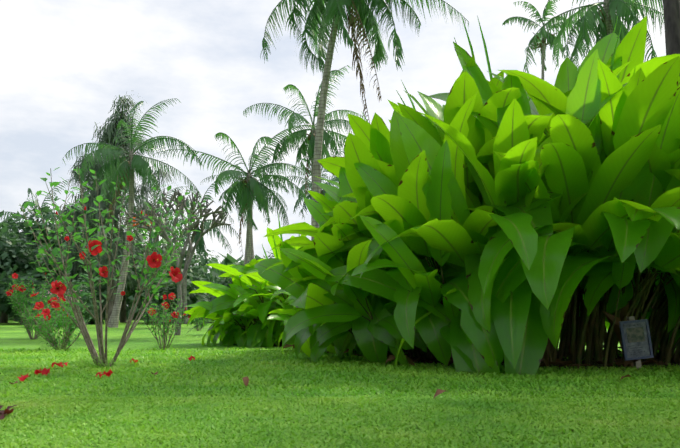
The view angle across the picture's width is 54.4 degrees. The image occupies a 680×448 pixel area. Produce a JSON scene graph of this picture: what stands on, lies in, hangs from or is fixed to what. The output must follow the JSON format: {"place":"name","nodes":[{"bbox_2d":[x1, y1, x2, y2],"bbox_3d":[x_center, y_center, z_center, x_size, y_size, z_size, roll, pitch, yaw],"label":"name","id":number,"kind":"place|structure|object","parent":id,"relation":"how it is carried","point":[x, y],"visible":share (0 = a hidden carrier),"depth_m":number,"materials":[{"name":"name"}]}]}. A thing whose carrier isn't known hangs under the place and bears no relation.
{"place":"outdoors","nodes":[
{"label":"outdoors","id":0,"kind":"place"},
{"bbox_2d":[0,0,665,272],"label":"sky","id":1,"kind":"structure","parent":0,"point":[64,64],"materials":[{"name":"white"}]},
{"bbox_2d":[0,320,679,447],"bbox_3d":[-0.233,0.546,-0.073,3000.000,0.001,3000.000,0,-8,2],"label":"lawn ground","id":2,"kind":"structure","parent":0,"point":[13,334],"depth_m":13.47,"materials":[{"name":"green plant"}]},
{"bbox_2d":[0,404,19,419],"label":"fallen leaf","id":3,"kind":"object","parent":2,"relation":"on","point":[7,411],"visible":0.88,"depth_m":3.58,"materials":[{"name":"brown plant"}]},
{"bbox_2d":[18,355,194,380],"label":"fallen flowers","id":4,"kind":"object","parent":2,"relation":"on","point":[45,371],"visible":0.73,"depth_m":6.06,"materials":[{"name":"red plant"}]},
{"bbox_2d":[5,167,209,366],"bbox_3d":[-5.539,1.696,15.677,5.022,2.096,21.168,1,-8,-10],"label":"hibiscus shrub","id":5,"kind":"object","parent":2,"relation":"on","point":[99,198],"depth_m":7.18,"materials":[{"name":"green plant"}]},
{"bbox_2d":[6,206,190,321],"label":"hibiscus flowers","id":6,"kind":"object","parent":5,"relation":"on","point":[175,275],"visible":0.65,"depth_m":6.69,"materials":[{"name":"red plant"}]},
{"bbox_2d":[14,210,185,322],"bbox_3d":[-5.600,1.667,15.851,4.536,1.328,20.376,1,-8,-10],"label":"hibiscus flower calyx","id":7,"kind":"object","parent":5,"relation":"on","point":[58,288],"visible":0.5,"depth_m":10.31,"materials":[{"name":"green plant"}]},
{"bbox_2d":[38,339,178,368],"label":"lawn grass tufts","id":8,"kind":"object","parent":2,"relation":"on","point":[96,365],"visible":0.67,"depth_m":7.13,"materials":[{"name":"green plant"}]},
{"bbox_2d":[49,92,176,320],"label":"casuarina tree","id":9,"kind":"object","parent":2,"relation":"on","point":[109,133],"depth_m":46.02,"materials":[{"name":"green plant"}]},
{"bbox_2d":[0,201,273,327],"bbox_3d":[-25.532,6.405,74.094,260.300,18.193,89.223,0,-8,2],"label":"tree","id":10,"kind":"object","parent":2,"relation":"on","point":[19,258],"depth_m":49.77,"materials":[{"name":"green plant"}]},
{"bbox_2d":[122,188,230,334],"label":"bare tree branches","id":11,"kind":"object","parent":2,"relation":"on","point":[173,198],"visible":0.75,"depth_m":19.67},
{"bbox_2d":[183,293,216,332],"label":"cycad plant leaflets","id":12,"kind":"object","parent":2,"relation":"on","point":[201,318],"visible":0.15,"depth_m":19.28,"materials":[{"name":"green plant"}]},
{"bbox_2d":[9,354,630,398],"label":"fallen leaf litter","id":13,"kind":"object","parent":2,"relation":"on","point":[246,382],"visible":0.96,"depth_m":5.16,"materials":[{"name":"brown plant"}]},
{"bbox_2d":[108,0,612,327],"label":"palm trunks","id":14,"kind":"object","parent":2,"relation":"on","point":[113,321],"visible":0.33,"depth_m":32.15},
{"bbox_2d":[10,156,336,257],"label":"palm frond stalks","id":15,"kind":"object","parent":14,"relation":"on","point":[171,209],"visible":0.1,"depth_m":54.94,"materials":[{"name":"green plant"}]},
{"bbox_2d":[0,151,343,265],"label":"palm fronds","id":16,"kind":"object","parent":15,"relation":"attached to","point":[200,245],"visible":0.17,"depth_m":53.88,"materials":[{"name":"green plant"}]},
{"bbox_2d":[36,0,616,257],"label":"dead palm fronds","id":17,"kind":"object","parent":14,"relation":"attached to","point":[356,50],"visible":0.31,"depth_m":21.56,"materials":[{"name":"grey plant"}]},
{"bbox_2d":[33,0,663,230],"bbox_3d":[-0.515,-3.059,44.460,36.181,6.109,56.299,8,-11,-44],"label":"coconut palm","id":18,"kind":"object","parent":14,"relation":"on","point":[314,134],"visible":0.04,"depth_m":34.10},
{"bbox_2d":[183,14,679,375],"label":"heliconia plant","id":19,"kind":"object","parent":2,"relation":"on","point":[548,185],"depth_m":6.87,"materials":[{"name":"green plant"}]},
{"bbox_2d":[273,345,679,370],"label":"soil","id":20,"kind":"structure","parent":2,"relation":"on","point":[619,357],"depth_m":7.52,"materials":[{"name":"brown soil"}]},
{"bbox_2d":[245,273,677,369],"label":"stems","id":21,"kind":"object","parent":20,"relation":"on","point":[545,357],"visible":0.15,"depth_m":7.46,"materials":[{"name":"plant"}]},
{"bbox_2d":[619,316,653,368],"bbox_3d":[3.082,1.249,6.910,0.343,0.564,0.090,1,-8,-6],"label":"sign","id":22,"kind":"object","parent":20,"relation":"on","point":[636,339],"visible":0.94,"depth_m":6.88,"materials":[{"name":"grey metal"}]},
{"bbox_2d":[663,0,679,75],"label":"tree trunk","id":23,"kind":"object","parent":2,"relation":"on","point":[671,9],"visible":0.33,"depth_m":10.74,"materials":[{"name":"brown plant"}]}
]}

